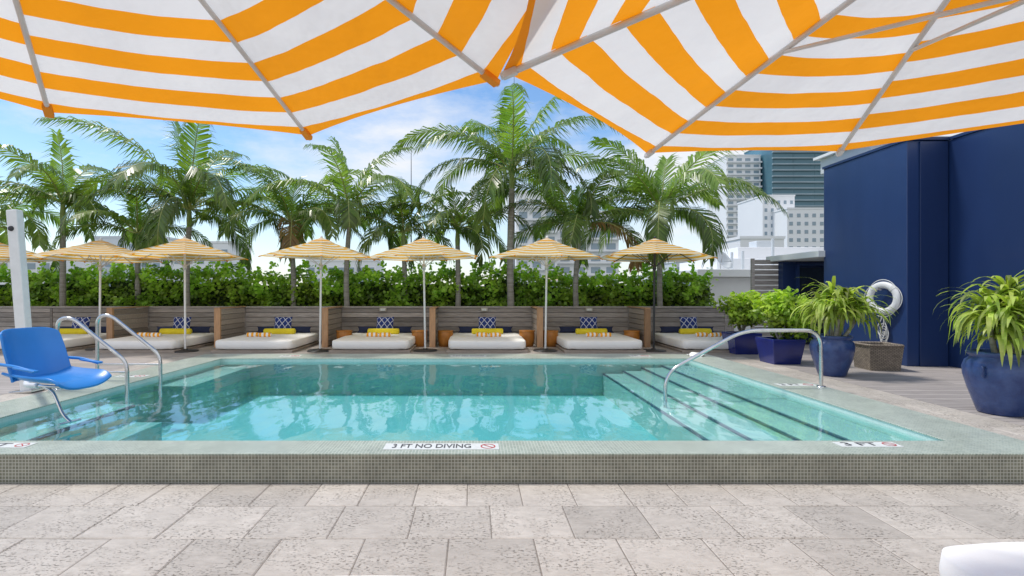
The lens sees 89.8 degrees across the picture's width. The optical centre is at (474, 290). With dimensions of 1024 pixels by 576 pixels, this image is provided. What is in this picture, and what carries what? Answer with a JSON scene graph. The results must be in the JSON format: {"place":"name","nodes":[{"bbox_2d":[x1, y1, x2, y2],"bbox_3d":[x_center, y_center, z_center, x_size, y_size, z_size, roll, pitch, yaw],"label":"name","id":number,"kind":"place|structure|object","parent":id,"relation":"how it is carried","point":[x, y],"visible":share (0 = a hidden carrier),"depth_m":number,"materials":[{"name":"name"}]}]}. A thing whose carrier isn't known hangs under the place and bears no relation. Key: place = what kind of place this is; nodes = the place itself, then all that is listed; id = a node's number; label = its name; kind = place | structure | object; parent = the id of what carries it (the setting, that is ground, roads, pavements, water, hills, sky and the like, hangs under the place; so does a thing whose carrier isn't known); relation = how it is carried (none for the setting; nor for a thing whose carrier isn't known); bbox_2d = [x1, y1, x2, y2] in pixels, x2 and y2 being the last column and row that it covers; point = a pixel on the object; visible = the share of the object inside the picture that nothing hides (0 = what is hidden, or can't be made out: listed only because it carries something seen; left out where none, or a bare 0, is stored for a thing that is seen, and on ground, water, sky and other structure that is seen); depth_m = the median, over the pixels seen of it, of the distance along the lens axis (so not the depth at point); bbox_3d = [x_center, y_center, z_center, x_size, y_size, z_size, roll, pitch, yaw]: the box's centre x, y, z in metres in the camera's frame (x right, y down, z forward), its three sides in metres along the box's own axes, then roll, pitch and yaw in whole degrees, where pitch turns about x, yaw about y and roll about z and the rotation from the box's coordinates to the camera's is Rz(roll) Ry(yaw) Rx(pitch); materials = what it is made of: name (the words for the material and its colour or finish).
{"place":"outdoors","nodes":[
{"label":"outdoors","id":0,"kind":"place"},
{"bbox_2d":[0,261,92,284],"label":"apartment building","id":1,"kind":"structure","parent":0,"point":[32,266],"depth_m":130.00,"materials":[{"name":"white concrete"}]},
{"bbox_2d":[91,236,177,286],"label":"apartment building","id":2,"kind":"structure","parent":0,"point":[114,240],"depth_m":160.00,"materials":[{"name":"white glass"}]},
{"bbox_2d":[160,241,251,283],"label":"apartment building","id":3,"kind":"structure","parent":0,"point":[225,246],"depth_m":150.00,"materials":[{"name":"white concrete"}]},
{"bbox_2d":[306,259,384,285],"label":"apartment building","id":4,"kind":"structure","parent":0,"point":[371,264],"depth_m":140.00,"materials":[{"name":"white concrete"}]},
{"bbox_2d":[207,362,687,372],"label":"water","id":5,"kind":"structure","parent":0,"point":[273,362],"depth_m":9.35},
{"bbox_2d":[0,48,962,285],"label":"sky","id":6,"kind":"structure","parent":0,"point":[362,139],"materials":[{"name":"blue"}]},
{"bbox_2d":[0,484,1023,575],"bbox_3d":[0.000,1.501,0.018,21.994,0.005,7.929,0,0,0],"label":"terrace paving","id":7,"kind":"structure","parent":0,"point":[763,522],"depth_m":3.23,"materials":[{"name":"stone"}]},
{"bbox_2d":[0,0,527,140],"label":"garden umbrella","id":8,"kind":"object","parent":7,"relation":"on","point":[306,69],"visible":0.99,"depth_m":1.74,"materials":[{"name":"orange fabric"}]},
{"bbox_2d":[500,0,1023,157],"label":"garden umbrella","id":9,"kind":"object","parent":7,"relation":"on","point":[650,78],"visible":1,"depth_m":1.81,"materials":[{"name":"white fabric"}]},
{"bbox_2d":[939,542,1023,575],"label":"daybed","id":10,"kind":"object","parent":7,"relation":"on","point":[996,559],"visible":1,"depth_m":2.06,"materials":[{"name":"white fabric"}]},
{"bbox_2d":[0,336,1023,425],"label":"wooden deck","id":11,"kind":"structure","parent":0,"point":[944,386],"depth_m":8.22,"materials":[{"name":"grey wood"}]},
{"bbox_2d":[0,243,63,265],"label":"garden umbrella","id":12,"kind":"object","parent":11,"relation":"on","point":[4,253],"visible":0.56,"depth_m":11.91,"materials":[{"name":"beige fabric"}]},
{"bbox_2d":[0,176,76,272],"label":"palm tree","id":13,"kind":"object","parent":11,"relation":"on","point":[31,224],"visible":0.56,"depth_m":14.46,"materials":[{"name":"green plant"}]},
{"bbox_2d":[0,333,115,352],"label":"daybed","id":14,"kind":"object","parent":11,"relation":"on","point":[76,341],"visible":0.19,"depth_m":11.72,"materials":[{"name":"white fabric"}]},
{"bbox_2d":[60,328,87,333],"bbox_3d":[-9.770,0.987,12.420,0.760,0.143,0.143,0,0,-1],"label":"bolster","id":15,"kind":"object","parent":14,"relation":"on","point":[72,331],"visible":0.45,"depth_m":12.37,"materials":[{"name":"yellow fabric"}]},
{"bbox_2d":[71,317,90,327],"bbox_3d":[-9.771,0.825,12.704,0.440,0.349,0.179,0,0,0],"label":"patterned pillow","id":16,"kind":"object","parent":14,"relation":"on","point":[85,321],"visible":0.5,"depth_m":12.66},
{"bbox_2d":[60,326,105,332],"bbox_3d":[-9.810,0.975,12.809,1.380,0.169,0.174,0,0,0],"label":"back cushion","id":17,"kind":"object","parent":14,"relation":"on","point":[103,329],"visible":0.2,"depth_m":12.76,"materials":[{"name":"blue fabric"}]},
{"bbox_2d":[0,128,166,305],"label":"palm tree","id":18,"kind":"object","parent":11,"relation":"on","point":[52,179],"visible":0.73,"depth_m":13.78,"materials":[{"name":"green plant"}]},
{"bbox_2d":[27,238,162,350],"bbox_3d":[-8.505,0.060,11.624,2.406,2.540,2.407,-1,-1,15],"label":"garden umbrella","id":19,"kind":"object","parent":11,"relation":"on","point":[100,251],"visible":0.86,"depth_m":11.54,"materials":[{"name":"fabric"}]},
{"bbox_2d":[33,181,213,303],"bbox_3d":[-9.434,-0.795,14.521,4.297,4.192,4.322,0,0,0],"label":"palm tree","id":20,"kind":"object","parent":11,"relation":"on","point":[131,223],"visible":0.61,"depth_m":14.26,"materials":[{"name":"green plant"}]},
{"bbox_2d":[106,306,148,338],"bbox_3d":[-8.550,0.865,12.660,0.140,0.930,1.360,0,0,0],"label":"wooden partition","id":21,"kind":"object","parent":11,"relation":"on","point":[113,328],"visible":0.67,"depth_m":12.51,"materials":[{"name":"brown wood"}]},
{"bbox_2d":[93,333,213,352],"bbox_3d":[-7.290,1.190,12.010,1.740,0.281,2.140,0,0,0],"label":"daybed","id":22,"kind":"object","parent":11,"relation":"on","point":[168,343],"visible":0.77,"depth_m":11.02,"materials":[{"name":"white fabric"}]},
{"bbox_2d":[159,328,191,333],"bbox_3d":[-7.250,0.987,12.420,0.760,0.143,0.143,0,0,1],"label":"bolster","id":23,"kind":"object","parent":22,"relation":"on","point":[173,330],"visible":0.87,"depth_m":12.36,"materials":[{"name":"yellow fabric"}]},
{"bbox_2d":[173,317,190,327],"bbox_3d":[-7.269,0.825,12.704,0.440,0.349,0.179,0,0,-1],"label":"patterned pillow","id":24,"kind":"object","parent":22,"relation":"on","point":[178,322],"visible":0.67,"depth_m":12.65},
{"bbox_2d":[155,326,210,332],"bbox_3d":[-7.290,0.975,12.809,1.380,0.169,0.174,0,0,0],"label":"back cushion","id":25,"kind":"object","parent":22,"relation":"on","point":[200,329],"visible":0.54,"depth_m":12.77,"materials":[{"name":"blue fabric"}]},
{"bbox_2d":[34,116,295,305],"bbox_3d":[-7.882,-1.744,13.906,6.274,6.102,6.433,0,0,0],"label":"palm tree","id":26,"kind":"object","parent":11,"relation":"on","point":[192,187],"visible":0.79,"depth_m":13.11,"materials":[{"name":"green plant"}]},
{"bbox_2d":[114,235,247,352],"bbox_3d":[-6.338,0.060,11.203,2.407,2.540,2.407,0,0,-9],"label":"garden umbrella","id":27,"kind":"object","parent":11,"relation":"on","point":[184,249],"visible":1,"depth_m":11.06,"materials":[{"name":"fabric"}]},
{"bbox_2d":[214,306,245,346],"bbox_3d":[-6.030,0.865,12.660,0.140,0.930,1.360,0,0,0],"label":"wooden partition","id":28,"kind":"object","parent":11,"relation":"on","point":[229,326],"visible":0.79,"depth_m":12.45,"materials":[{"name":"brown wood"}]},
{"bbox_2d":[211,333,321,352],"bbox_3d":[-4.770,1.190,12.010,1.740,0.281,2.140,0,0,0],"label":"daybed","id":29,"kind":"object","parent":11,"relation":"on","point":[283,343],"visible":0.89,"depth_m":11.00,"materials":[{"name":"white fabric"}]},
{"bbox_2d":[246,332,258,336],"bbox_3d":[-5.090,1.010,11.750,0.270,0.102,0.100,0,0,-6],"label":"rolled towel","id":30,"kind":"object","parent":29,"relation":"on","point":[252,334],"visible":0.97,"depth_m":11.71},
{"bbox_2d":[263,328,295,333],"bbox_3d":[-4.730,0.987,12.420,0.760,0.143,0.143,0,0,1],"label":"bolster","id":31,"kind":"object","parent":29,"relation":"on","point":[281,330],"visible":0.87,"depth_m":12.37,"materials":[{"name":"yellow fabric"}]},
{"bbox_2d":[274,317,291,327],"bbox_3d":[-4.756,0.825,12.704,0.440,0.349,0.179,0,0,-2],"label":"patterned pillow","id":32,"kind":"object","parent":29,"relation":"on","point":[283,322],"visible":0.77,"depth_m":12.65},
{"bbox_2d":[257,326,311,332],"bbox_3d":[-4.770,0.975,12.809,1.380,0.169,0.174,0,0,0],"label":"back cushion","id":33,"kind":"object","parent":29,"relation":"on","point":[302,329],"visible":0.55,"depth_m":12.77,"materials":[{"name":"blue fabric"}]},
{"bbox_2d":[185,156,371,305],"bbox_3d":[-5.333,-1.087,14.547,4.932,4.793,4.760,0,0,0],"label":"palm tree","id":34,"kind":"object","parent":11,"relation":"on","point":[326,221],"visible":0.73,"depth_m":13.92,"materials":[{"name":"green plant"}]},
{"bbox_2d":[258,235,379,352],"bbox_3d":[-3.374,0.061,11.222,2.407,2.540,2.406,1,1,3],"label":"garden umbrella","id":35,"kind":"object","parent":11,"relation":"on","point":[321,248],"visible":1,"depth_m":10.93,"materials":[{"name":"fabric"}]},
{"bbox_2d":[322,306,342,346],"bbox_3d":[-3.510,0.865,12.660,0.140,0.930,1.360,0,0,0],"label":"wooden partition","id":36,"kind":"object","parent":11,"relation":"on","point":[331,321],"visible":0.84,"depth_m":12.31,"materials":[{"name":"brown wood"}]},
{"bbox_2d":[242,136,427,305],"bbox_3d":[-3.577,-1.464,14.131,4.596,5.544,5.416,0,0,0],"label":"palm tree","id":37,"kind":"object","parent":11,"relation":"on","point":[352,203],"visible":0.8,"depth_m":13.50,"materials":[{"name":"green plant"}]},
{"bbox_2d":[336,330,352,338],"bbox_3d":[-3.120,1.140,12.250,0.390,0.380,0.390,0,0,0],"label":"drum table","id":38,"kind":"object","parent":11,"relation":"on","point":[341,333],"visible":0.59,"depth_m":12.10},
{"bbox_2d":[0,251,720,305],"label":"hedge","id":39,"kind":"object","parent":11,"relation":"on","point":[82,287],"visible":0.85,"depth_m":14.53,"materials":[{"name":"green plant"}]},
{"bbox_2d":[0,306,733,340],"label":"slat fence","id":40,"kind":"object","parent":11,"relation":"on","point":[517,318],"visible":0.41,"depth_m":13.39,"materials":[{"name":"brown wood"}]},
{"bbox_2d":[329,333,415,352],"bbox_3d":[-2.250,1.190,12.010,1.740,0.281,2.140,0,0,0],"label":"daybed","id":41,"kind":"object","parent":11,"relation":"on","point":[364,343],"visible":0.88,"depth_m":10.97,"materials":[{"name":"white fabric"}]},
{"bbox_2d":[367,328,399,333],"bbox_3d":[-2.210,0.987,12.420,0.760,0.143,0.143,0,0,-2],"label":"bolster","id":42,"kind":"object","parent":41,"relation":"on","point":[388,330],"visible":0.78,"depth_m":12.36,"materials":[{"name":"yellow fabric"}]},
{"bbox_2d":[357,326,411,332],"bbox_3d":[-2.250,0.975,12.809,1.380,0.169,0.174,0,0,0],"label":"back cushion","id":43,"kind":"object","parent":41,"relation":"on","point":[402,329],"visible":0.5,"depth_m":12.77,"materials":[{"name":"blue fabric"}]},
{"bbox_2d":[376,317,393,327],"bbox_3d":[-2.224,0.825,12.703,0.440,0.349,0.179,0,0,4],"label":"patterned pillow","id":44,"kind":"object","parent":41,"relation":"on","point":[384,322],"visible":0.76,"depth_m":12.65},
{"bbox_2d":[329,189,473,301],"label":"palm tree","id":45,"kind":"object","parent":11,"relation":"on","point":[402,230],"visible":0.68,"depth_m":14.28,"materials":[{"name":"green plant"}]},
{"bbox_2d":[412,330,426,346],"bbox_3d":[-1.320,1.140,12.250,0.390,0.380,0.390,0,0,0],"label":"drum table","id":46,"kind":"object","parent":11,"relation":"on","point":[419,337],"visible":0.84,"depth_m":12.09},
{"bbox_2d":[367,236,477,351],"bbox_3d":[-1.111,0.060,11.290,2.407,2.540,2.406,-1,0,-4],"label":"garden umbrella","id":47,"kind":"object","parent":11,"relation":"on","point":[423,249],"visible":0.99,"depth_m":11.10,"materials":[{"name":"fabric"}]},
{"bbox_2d":[429,306,438,346],"bbox_3d":[-0.990,0.865,12.660,0.140,0.930,1.360,0,0,0],"label":"wooden partition","id":48,"kind":"object","parent":11,"relation":"on","point":[433,325],"visible":0.97,"depth_m":11.98,"materials":[{"name":"brown wood"}]},
{"bbox_2d":[437,330,452,346],"bbox_3d":[-0.700,1.140,12.250,0.390,0.380,0.390,0,0,0],"label":"drum table","id":49,"kind":"object","parent":11,"relation":"on","point":[444,336],"visible":0.9,"depth_m":12.10,"materials":[{"name":"wood"}]},
{"bbox_2d":[376,178,533,305],"bbox_3d":[-0.329,-0.947,14.485,3.713,4.498,4.339,0,0,36],"label":"palm tree","id":50,"kind":"object","parent":11,"relation":"on","point":[477,239],"visible":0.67,"depth_m":14.17,"materials":[{"name":"green plant"}]},
{"bbox_2d":[447,333,527,352],"bbox_3d":[0.270,1.190,12.010,1.740,0.281,2.140,0,0,0],"label":"daybed","id":51,"kind":"object","parent":11,"relation":"on","point":[474,343],"visible":0.95,"depth_m":10.96,"materials":[{"name":"white fabric"}]},
{"bbox_2d":[458,326,512,332],"bbox_3d":[0.270,0.975,12.809,1.380,0.169,0.174,0,0,0],"label":"back cushion","id":52,"kind":"object","parent":51,"relation":"on","point":[468,329],"visible":0.56,"depth_m":12.77,"materials":[{"name":"blue fabric"}]},
{"bbox_2d":[478,317,495,327],"bbox_3d":[0.311,0.825,12.704,0.440,0.349,0.179,0,0,0],"label":"patterned pillow","id":53,"kind":"object","parent":51,"relation":"on","point":[487,322],"visible":0.81,"depth_m":12.65,"materials":[{"name":"fabric"}]},
{"bbox_2d":[472,328,502,333],"bbox_3d":[0.310,0.987,12.420,0.760,0.143,0.143,0,0,-2],"label":"bolster","id":54,"kind":"object","parent":51,"relation":"on","point":[488,330],"visible":0.78,"depth_m":12.36,"materials":[{"name":"yellow fabric"}]},
{"bbox_2d":[391,83,626,305],"bbox_3d":[1.240,-2.229,13.981,6.456,7.068,5.612,0,0,26],"label":"palm tree","id":55,"kind":"object","parent":11,"relation":"on","point":[510,156],"visible":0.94,"depth_m":13.54,"materials":[{"name":"green plant"}]},
{"bbox_2d":[0,354,1023,483],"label":"swimming pool","id":56,"kind":"structure","parent":11,"relation":"in","point":[538,419],"depth_m":5.98,"materials":[{"name":"liquid"}]},
{"bbox_2d":[0,443,35,447],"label":"depth marker","id":57,"kind":"object","parent":56,"relation":"on","point":[13,445],"visible":1,"depth_m":4.19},
{"bbox_2d":[0,327,111,425],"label":"lift chair","id":58,"kind":"object","parent":56,"relation":"on","point":[38,355],"visible":1,"depth_m":5.01,"materials":[{"name":"blue plastic"}]},
{"bbox_2d":[53,316,128,403],"bbox_3d":[-4.946,0.924,6.600,0.979,1.192,0.110,0,0,0],"label":"pool handrail","id":59,"kind":"object","parent":56,"relation":"attached to","point":[98,339],"visible":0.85,"depth_m":6.58,"materials":[{"name":"metal"}]},
{"bbox_2d":[95,314,161,397],"bbox_3d":[-4.946,0.924,7.300,0.979,1.192,0.110,0,0,0],"label":"pool handrail","id":60,"kind":"object","parent":56,"relation":"attached to","point":[137,336],"visible":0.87,"depth_m":7.28,"materials":[{"name":"metal"}]},
{"bbox_2d":[383,443,498,449],"bbox_3d":[-0.269,1.266,4.165,0.930,0.006,0.160,0,0,0],"label":"depth marker","id":61,"kind":"object","parent":56,"relation":"on","point":[441,446],"visible":1,"depth_m":4.16,"materials":[{"name":"tile"}]},
{"bbox_2d":[450,355,485,356],"bbox_3d":[-0.124,1.266,9.950,0.700,0.005,0.200,0,0,0],"label":"depth marker","id":62,"kind":"object","parent":56,"relation":"on","point":[467,355],"visible":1,"depth_m":9.92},
{"bbox_2d":[663,329,825,407],"bbox_3d":[3.566,1.050,6.770,2.139,1.099,0.110,0,0,0],"label":"pool handrail","id":63,"kind":"object","parent":56,"relation":"on","point":[717,344],"visible":0.98,"depth_m":6.75,"materials":[{"name":"metal"}]},
{"bbox_2d":[776,384,815,385],"bbox_3d":[4.330,1.266,6.900,0.500,0.006,0.160,0,0,0],"label":"depth marker","id":64,"kind":"object","parent":56,"relation":"on","point":[796,384],"visible":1,"depth_m":6.89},
{"bbox_2d":[832,442,903,446],"bbox_3d":[3.237,1.266,4.220,0.500,0.006,0.130,0,0,0],"label":"depth marker","id":65,"kind":"object","parent":56,"relation":"on","point":[867,444],"visible":1,"depth_m":4.21,"materials":[{"name":"tile"}]},
{"bbox_2d":[519,330,534,346],"bbox_3d":[1.250,1.140,12.250,0.390,0.380,0.390,0,0,0],"label":"drum table","id":66,"kind":"object","parent":11,"relation":"on","point":[528,336],"visible":0.85,"depth_m":12.10,"materials":[{"name":"wood"}]},
{"bbox_2d":[531,306,542,346],"bbox_3d":[1.530,0.865,12.660,0.140,0.930,1.360,0,0,0],"label":"wooden partition","id":67,"kind":"object","parent":11,"relation":"on","point":[537,319],"visible":0.94,"depth_m":11.98,"materials":[{"name":"brown wood"}]},
{"bbox_2d":[489,236,602,351],"bbox_3d":[1.576,0.060,11.273,2.407,2.540,2.406,1,1,14],"label":"garden umbrella","id":68,"kind":"object","parent":11,"relation":"on","point":[546,248],"visible":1,"depth_m":11.05,"materials":[{"name":"fabric"}]},
{"bbox_2d":[543,330,557,346],"bbox_3d":[1.810,1.140,12.250,0.390,0.380,0.390,0,0,0],"label":"drum table","id":69,"kind":"object","parent":11,"relation":"on","point":[552,335],"visible":0.85,"depth_m":12.10,"materials":[{"name":"wood"}]},
{"bbox_2d":[491,168,650,305],"bbox_3d":[2.779,-0.919,13.911,4.721,4.458,4.886,0,0,0],"label":"palm tree","id":70,"kind":"object","parent":11,"relation":"on","point":[578,222],"visible":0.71,"depth_m":13.73,"materials":[{"name":"green plant"}]},
{"bbox_2d":[556,333,645,352],"bbox_3d":[2.790,1.190,12.010,1.740,0.281,2.140,0,0,0],"label":"daybed","id":71,"kind":"object","parent":11,"relation":"on","point":[584,343],"visible":0.82,"depth_m":10.97,"materials":[{"name":"white fabric"}]},
{"bbox_2d":[559,326,613,332],"bbox_3d":[2.790,0.975,12.809,1.380,0.169,0.174,0,0,0],"label":"back cushion","id":72,"kind":"object","parent":71,"relation":"on","point":[567,329],"visible":0.52,"depth_m":12.77,"materials":[{"name":"blue fabric"}]},
{"bbox_2d":[580,317,596,327],"bbox_3d":[2.828,0.825,12.704,0.440,0.349,0.179,0,0,1],"label":"patterned pillow","id":73,"kind":"object","parent":71,"relation":"on","point":[588,322],"visible":0.76,"depth_m":12.65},
{"bbox_2d":[575,328,606,333],"bbox_3d":[2.830,0.987,12.420,0.760,0.143,0.143,0,0,-2],"label":"bolster","id":74,"kind":"object","parent":71,"relation":"on","point":[587,330],"visible":0.81,"depth_m":12.36,"materials":[{"name":"yellow fabric"}]},
{"bbox_2d":[623,330,639,339],"bbox_3d":[3.760,1.140,12.250,0.390,0.380,0.390,0,0,0],"label":"drum table","id":75,"kind":"object","parent":11,"relation":"on","point":[635,334],"visible":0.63,"depth_m":12.10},
{"bbox_2d":[627,306,650,346],"bbox_3d":[4.050,0.865,12.660,0.140,0.930,1.360,0,0,0],"label":"wooden partition","id":76,"kind":"object","parent":11,"relation":"on","point":[640,319],"visible":0.88,"depth_m":12.22,"materials":[{"name":"brown wood"}]},
{"bbox_2d":[601,236,717,351],"bbox_3d":[3.970,0.060,11.322,2.406,2.540,2.407,1,-1,-8],"label":"garden umbrella","id":77,"kind":"object","parent":11,"relation":"on","point":[641,251],"visible":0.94,"depth_m":11.28,"materials":[{"name":"fabric"}]},
{"bbox_2d":[561,136,788,305],"bbox_3d":[5.232,-1.419,13.870,5.757,5.448,5.604,0,0,0],"label":"palm tree","id":78,"kind":"object","parent":11,"relation":"on","point":[697,221],"visible":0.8,"depth_m":13.34,"materials":[{"name":"green plant"}]},
{"bbox_2d":[651,333,728,352],"bbox_3d":[5.310,1.190,12.010,1.740,0.281,2.140,0,0,0],"label":"daybed","id":79,"kind":"object","parent":11,"relation":"on","point":[685,343],"visible":0.59,"depth_m":11.14,"materials":[{"name":"white fabric"}]},
{"bbox_2d":[659,326,714,332],"bbox_3d":[5.310,0.975,12.809,1.380,0.169,0.174,0,0,0],"label":"back cushion","id":80,"kind":"object","parent":79,"relation":"on","point":[669,329],"visible":0.54,"depth_m":12.77,"materials":[{"name":"blue fabric"}]},
{"bbox_2d":[679,317,696,327],"bbox_3d":[5.310,0.825,12.704,0.440,0.349,0.179,0,0,-1],"label":"patterned pillow","id":81,"kind":"object","parent":79,"relation":"on","point":[688,322],"visible":0.77,"depth_m":12.65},
{"bbox_2d":[679,328,711,333],"bbox_3d":[5.350,0.987,12.420,0.760,0.143,0.143,0,0,0],"label":"bolster","id":82,"kind":"object","parent":79,"relation":"on","point":[691,330],"visible":0.77,"depth_m":12.37,"materials":[{"name":"yellow fabric"}]},
{"bbox_2d":[695,332,707,336],"bbox_3d":[5.210,1.010,11.750,0.270,0.102,0.099,0,0,-2],"label":"rolled towel","id":83,"kind":"object","parent":79,"relation":"on","point":[701,334],"visible":1,"depth_m":11.71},
{"bbox_2d":[712,290,763,353],"bbox_3d":[5.666,0.660,10.909,0.969,1.378,0.891,0,0,0],"label":"potted plant","id":84,"kind":"object","parent":11,"relation":"on","point":[737,307],"visible":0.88,"depth_m":10.65,"materials":[{"name":"green plant"}]},
{"bbox_2d":[750,258,777,335],"bbox_3d":[7.489,0.260,12.915,1.030,2.140,0.070,0,0,0],"label":"slat screen","id":85,"kind":"object","parent":11,"relation":"on","point":[753,272],"visible":0.19,"depth_m":12.90,"materials":[{"name":"grey wood"}]},
{"bbox_2d":[746,286,821,364],"bbox_3d":[5.694,0.629,9.479,1.017,1.440,1.067,0,0,0],"label":"potted plant","id":86,"kind":"object","parent":11,"relation":"on","point":[775,312],"visible":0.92,"depth_m":9.21,"materials":[{"name":"green plant"}]},
{"bbox_2d":[766,251,824,343],"bbox_3d":[8.625,0.230,12.100,2.350,2.200,2.000,0,0,0],"label":"service entrance","id":87,"kind":"object","parent":11,"relation":"on","point":[798,271],"visible":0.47,"depth_m":12.65,"materials":[{"name":"blue paint"}]},
{"bbox_2d":[800,268,823,343],"bbox_3d":[8.370,0.380,12.673,0.700,1.900,0.045,0,0,0],"label":"door","id":88,"kind":"structure","parent":87,"relation":"in","point":[817,274],"depth_m":12.65,"materials":[{"name":"blue glass"}]},
{"bbox_2d":[789,276,898,376],"bbox_3d":[5.750,0.551,8.061,1.605,1.557,1.209,0,0,0],"label":"potted plant","id":89,"kind":"object","parent":11,"relation":"on","point":[837,307],"visible":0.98,"depth_m":7.87,"materials":[{"name":"green plant"}]},
{"bbox_2d":[853,341,903,370],"bbox_3d":[6.833,1.109,8.700,0.564,0.442,0.564,0,0,8],"label":"wicker basket","id":90,"kind":"object","parent":11,"relation":"on","point":[877,356],"visible":0.84,"depth_m":8.48,"materials":[{"name":"wicker"}]},
{"bbox_2d":[933,270,1023,417],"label":"potted plant","id":91,"kind":"object","parent":11,"relation":"on","point":[993,376],"visible":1,"depth_m":5.42,"materials":[{"name":"green plant"}]},
{"bbox_2d":[0,357,1023,440],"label":"side paving","id":92,"kind":"structure","parent":0,"point":[1012,430],"depth_m":6.38,"materials":[{"name":"stone"}]},
{"bbox_2d":[6,209,44,393],"bbox_3d":[-5.214,0.137,6.145,2.246,2.408,0.401,0,0,42],"label":"pool lift post","id":93,"kind":"object","parent":92,"relation":"on","point":[18,268],"visible":0.67,"depth_m":6.70,"materials":[{"name":"white metal"}]},
{"bbox_2d":[513,190,559,286],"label":"apartment building","id":94,"kind":"structure","parent":0,"point":[530,219],"depth_m":120.00,"materials":[{"name":"white concrete"}]},
{"bbox_2d":[557,211,620,288],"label":"apartment building","id":95,"kind":"structure","parent":0,"point":[595,265],"depth_m":125.00,"materials":[{"name":"white concrete"}]},
{"bbox_2d":[606,243,615,248],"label":"window","id":96,"kind":"structure","parent":95,"relation":"in","point":[608,245],"depth_m":124.88,"materials":[{"name":"grey glass"}]},
{"bbox_2d":[663,261,686,271],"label":"apartment building","id":97,"kind":"structure","parent":0,"point":[667,265],"depth_m":173.24,"materials":[{"name":"white concrete"}]},
{"bbox_2d":[707,155,761,259],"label":"apartment building","id":98,"kind":"structure","parent":0,"point":[748,168],"depth_m":300.00,"materials":[{"name":"white concrete"}]},
{"bbox_2d":[714,236,784,249],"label":"apartment building","id":99,"kind":"structure","parent":0,"point":[739,241],"depth_m":110.00,"materials":[{"name":"white concrete"}]},
{"bbox_2d":[744,150,830,206],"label":"apartment building","id":100,"kind":"structure","parent":0,"point":[798,175],"depth_m":289.88,"materials":[{"name":"teal glass"}]},
{"bbox_2d":[822,123,1023,367],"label":"blue wall","id":101,"kind":"structure","parent":0,"point":[921,224],"depth_m":8.97,"materials":[{"name":"blue paint"}]},
{"bbox_2d":[813,136,949,174],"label":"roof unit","id":102,"kind":"structure","parent":101,"relation":"on","point":[828,158],"depth_m":11.09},
{"bbox_2d":[864,279,902,341],"bbox_3d":[7.517,0.391,9.401,0.178,1.197,0.695,0,0,-17],"label":"life ring","id":103,"kind":"object","parent":101,"relation":"hanging from","point":[893,289],"visible":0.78,"depth_m":9.35,"materials":[{"name":"plastic"}]},
{"label":"ground","id":104,"kind":"structure","parent":0,"visible":0},
{"bbox_2d":[636,239,823,330],"bbox_3d":[10.668,5.750,20.400,6.450,15.500,6.600,0,0,0],"label":"roof annex","id":105,"kind":"object","parent":104,"relation":"on","point":[735,278],"visible":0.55,"depth_m":18.70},
{"bbox_2d":[716,250,731,268],"bbox_3d":[8.520,-1.062,17.512,0.758,0.664,0.398,0,0,-31],"label":"satellite dish","id":106,"kind":"object","parent":105,"relation":"on","point":[724,260],"visible":0.87,"depth_m":17.63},
{"bbox_2d":[737,195,794,235],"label":"apartment building","id":107,"kind":"structure","parent":104,"relation":"on","point":[755,217],"depth_m":213.08,"materials":[{"name":"white concrete"}]},
{"bbox_2d":[772,207,823,246],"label":"apartment building","id":108,"kind":"structure","parent":104,"relation":"on","point":[801,227],"depth_m":200.00,"materials":[{"name":"white concrete"}]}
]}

